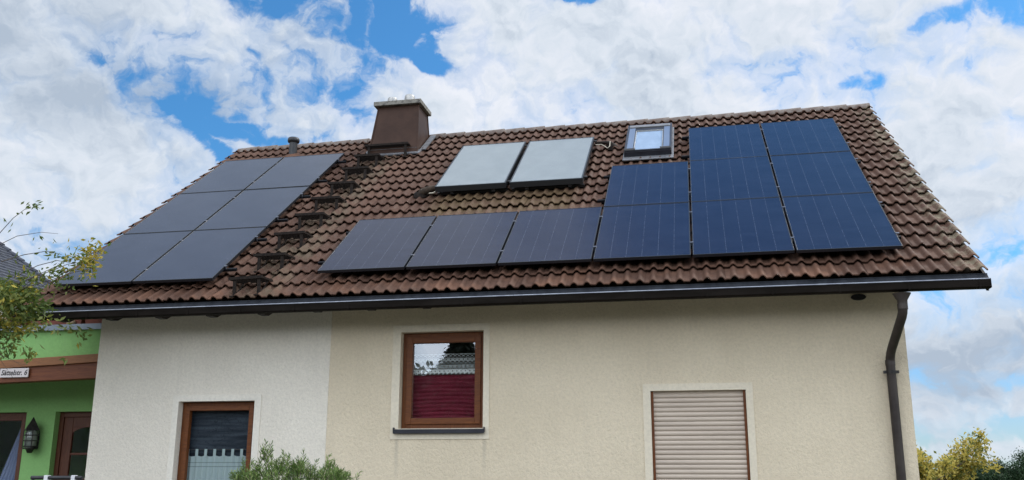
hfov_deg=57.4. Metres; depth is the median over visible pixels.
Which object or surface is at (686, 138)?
mounting rail
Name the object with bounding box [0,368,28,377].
address sign
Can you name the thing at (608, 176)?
mounting rail
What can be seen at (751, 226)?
solar module
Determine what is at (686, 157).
mounting rail
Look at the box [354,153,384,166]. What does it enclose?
roof step
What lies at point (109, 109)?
sky
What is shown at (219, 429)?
patterned blind
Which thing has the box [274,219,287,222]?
mounting rail
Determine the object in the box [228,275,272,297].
roof step
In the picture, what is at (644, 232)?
solar module
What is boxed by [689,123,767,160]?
solar module
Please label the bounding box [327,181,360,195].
roof step
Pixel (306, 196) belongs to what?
mounting rail
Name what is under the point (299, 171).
solar module
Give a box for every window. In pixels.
[0,413,26,479]
[166,394,261,479]
[390,323,489,438]
[642,382,757,479]
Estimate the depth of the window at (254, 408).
11.84 m
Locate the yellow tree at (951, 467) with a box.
[916,427,1003,479]
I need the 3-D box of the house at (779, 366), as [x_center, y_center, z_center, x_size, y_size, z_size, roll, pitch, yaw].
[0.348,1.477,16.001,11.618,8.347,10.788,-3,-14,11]
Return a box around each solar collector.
[435,141,526,194]
[509,137,596,190]
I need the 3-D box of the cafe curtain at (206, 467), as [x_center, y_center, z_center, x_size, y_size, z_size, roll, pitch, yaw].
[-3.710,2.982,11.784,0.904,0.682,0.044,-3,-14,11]
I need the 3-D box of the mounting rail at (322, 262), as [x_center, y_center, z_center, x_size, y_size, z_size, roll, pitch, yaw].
[0.971,0.148,11.310,7.022,0.085,0.085,-3,23,11]
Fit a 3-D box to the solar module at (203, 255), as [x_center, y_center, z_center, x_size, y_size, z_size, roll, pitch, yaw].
[-4.168,0.198,12.671,1.153,0.074,1.700,-3,23,11]
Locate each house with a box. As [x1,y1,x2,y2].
[0,242,50,317]
[7,94,991,479]
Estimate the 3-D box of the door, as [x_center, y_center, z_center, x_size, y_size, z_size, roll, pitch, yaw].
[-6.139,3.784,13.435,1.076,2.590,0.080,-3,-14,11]
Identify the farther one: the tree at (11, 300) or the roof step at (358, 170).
the roof step at (358, 170)
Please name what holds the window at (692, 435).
in the house at (779, 366)
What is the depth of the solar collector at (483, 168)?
14.55 m
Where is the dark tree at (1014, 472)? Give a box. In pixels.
[968,446,1023,479]
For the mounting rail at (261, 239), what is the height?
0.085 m
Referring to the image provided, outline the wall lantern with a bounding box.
[22,417,39,452]
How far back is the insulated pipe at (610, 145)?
15.26 m
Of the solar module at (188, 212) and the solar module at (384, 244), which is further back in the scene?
the solar module at (188, 212)
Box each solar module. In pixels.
[54,231,192,286]
[125,190,242,233]
[132,227,265,283]
[180,157,283,193]
[196,186,309,229]
[245,153,344,189]
[317,216,436,272]
[406,211,517,269]
[498,207,601,265]
[593,202,692,261]
[604,161,690,206]
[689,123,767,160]
[690,156,779,201]
[691,197,793,256]
[760,118,850,156]
[770,151,872,198]
[782,192,902,252]
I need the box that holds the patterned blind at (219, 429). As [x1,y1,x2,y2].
[189,411,248,455]
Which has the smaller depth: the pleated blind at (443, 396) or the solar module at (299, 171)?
the pleated blind at (443, 396)
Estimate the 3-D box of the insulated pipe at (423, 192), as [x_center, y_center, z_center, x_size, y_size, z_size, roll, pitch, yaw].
[-1.272,-0.739,14.187,0.486,0.167,0.234,-3,22,11]
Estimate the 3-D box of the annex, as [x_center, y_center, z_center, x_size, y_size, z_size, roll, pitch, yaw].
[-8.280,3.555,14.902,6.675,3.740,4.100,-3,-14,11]
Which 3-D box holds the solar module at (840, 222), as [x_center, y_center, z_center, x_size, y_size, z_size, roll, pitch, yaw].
[3.895,-0.218,11.147,1.153,0.074,1.700,-3,23,11]
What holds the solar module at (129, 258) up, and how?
attached to the mounting rail at (230, 269)
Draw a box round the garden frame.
[30,475,83,479]
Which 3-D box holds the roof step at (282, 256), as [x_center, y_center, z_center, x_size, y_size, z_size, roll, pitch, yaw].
[-3.131,0.319,12.261,0.455,0.256,0.340,-3,-13,12]
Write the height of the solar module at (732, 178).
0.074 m
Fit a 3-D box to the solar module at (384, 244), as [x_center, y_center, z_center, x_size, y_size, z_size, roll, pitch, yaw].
[-1.707,0.049,12.260,1.153,0.074,1.700,-3,22,11]
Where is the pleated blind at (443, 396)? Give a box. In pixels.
[412,374,474,417]
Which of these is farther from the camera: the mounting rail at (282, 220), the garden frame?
the mounting rail at (282, 220)
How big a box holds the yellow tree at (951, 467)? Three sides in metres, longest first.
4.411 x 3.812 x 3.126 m
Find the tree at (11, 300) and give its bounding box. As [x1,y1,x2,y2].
[0,200,110,378]
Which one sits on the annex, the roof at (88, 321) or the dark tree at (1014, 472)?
the roof at (88, 321)
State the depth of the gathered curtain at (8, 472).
13.91 m
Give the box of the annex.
[0,323,101,479]
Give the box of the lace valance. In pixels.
[414,368,474,374]
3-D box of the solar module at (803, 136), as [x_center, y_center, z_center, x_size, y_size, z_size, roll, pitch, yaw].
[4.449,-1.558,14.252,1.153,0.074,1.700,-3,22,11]
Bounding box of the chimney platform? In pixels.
[364,142,409,158]
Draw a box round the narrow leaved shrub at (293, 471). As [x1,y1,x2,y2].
[228,439,362,479]
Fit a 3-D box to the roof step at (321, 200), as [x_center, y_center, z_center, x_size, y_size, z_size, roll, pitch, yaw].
[-2.789,-0.508,14.187,0.455,0.256,0.340,-2,-13,11]
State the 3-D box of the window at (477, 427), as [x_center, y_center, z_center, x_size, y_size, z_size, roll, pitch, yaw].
[-0.859,1.722,11.388,1.225,1.380,0.225,-3,-14,11]
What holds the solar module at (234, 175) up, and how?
attached to the rail
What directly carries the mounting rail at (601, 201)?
attached to the house at (779, 366)
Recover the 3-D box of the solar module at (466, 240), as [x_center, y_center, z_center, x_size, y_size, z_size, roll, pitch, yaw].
[-0.587,-0.004,12.038,1.153,0.074,1.700,-3,23,11]
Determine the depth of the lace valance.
11.52 m
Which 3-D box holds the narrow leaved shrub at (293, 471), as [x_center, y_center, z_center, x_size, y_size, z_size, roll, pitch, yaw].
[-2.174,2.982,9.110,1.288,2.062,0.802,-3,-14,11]
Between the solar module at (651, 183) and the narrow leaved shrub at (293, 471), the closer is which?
the narrow leaved shrub at (293, 471)
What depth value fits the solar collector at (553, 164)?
14.32 m
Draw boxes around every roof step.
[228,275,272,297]
[253,252,294,273]
[274,231,312,249]
[295,212,331,230]
[311,196,346,211]
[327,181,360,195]
[342,166,373,180]
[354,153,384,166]
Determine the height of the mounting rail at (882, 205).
0.085 m
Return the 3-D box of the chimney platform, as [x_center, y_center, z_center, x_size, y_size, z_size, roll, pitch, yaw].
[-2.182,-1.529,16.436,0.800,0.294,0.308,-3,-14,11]
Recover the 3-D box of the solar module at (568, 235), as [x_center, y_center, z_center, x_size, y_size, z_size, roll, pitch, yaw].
[0.534,-0.058,11.815,1.153,0.074,1.700,-3,23,11]
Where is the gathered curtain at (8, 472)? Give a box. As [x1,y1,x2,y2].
[0,429,20,479]
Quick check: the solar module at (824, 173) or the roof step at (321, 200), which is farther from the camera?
the roof step at (321, 200)
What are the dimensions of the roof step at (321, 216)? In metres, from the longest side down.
0.455 x 0.340 x 0.256 m
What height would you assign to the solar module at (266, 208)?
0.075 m
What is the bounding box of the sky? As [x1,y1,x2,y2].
[0,0,1023,468]
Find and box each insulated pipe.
[413,185,435,198]
[595,141,617,149]
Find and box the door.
[53,412,91,479]
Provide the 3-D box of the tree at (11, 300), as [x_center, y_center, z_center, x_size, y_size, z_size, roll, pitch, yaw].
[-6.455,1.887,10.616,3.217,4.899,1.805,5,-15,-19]
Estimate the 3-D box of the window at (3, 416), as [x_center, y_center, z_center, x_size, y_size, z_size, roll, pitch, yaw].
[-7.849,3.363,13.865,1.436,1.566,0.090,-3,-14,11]
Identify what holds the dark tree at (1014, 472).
on the ground
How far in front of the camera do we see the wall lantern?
13.53 m
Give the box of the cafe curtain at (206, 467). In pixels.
[187,449,246,479]
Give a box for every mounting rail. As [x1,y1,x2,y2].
[222,268,237,271]
[254,238,266,241]
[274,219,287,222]
[299,195,310,198]
[318,235,900,264]
[346,204,884,234]
[597,184,872,203]
[604,160,860,179]
[682,126,840,140]
[682,145,849,160]
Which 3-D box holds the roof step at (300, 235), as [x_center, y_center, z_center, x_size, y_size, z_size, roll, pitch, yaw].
[-3.032,0.036,12.926,0.455,0.256,0.340,-3,-14,12]
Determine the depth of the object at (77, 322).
13.23 m
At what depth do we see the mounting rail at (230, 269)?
12.10 m

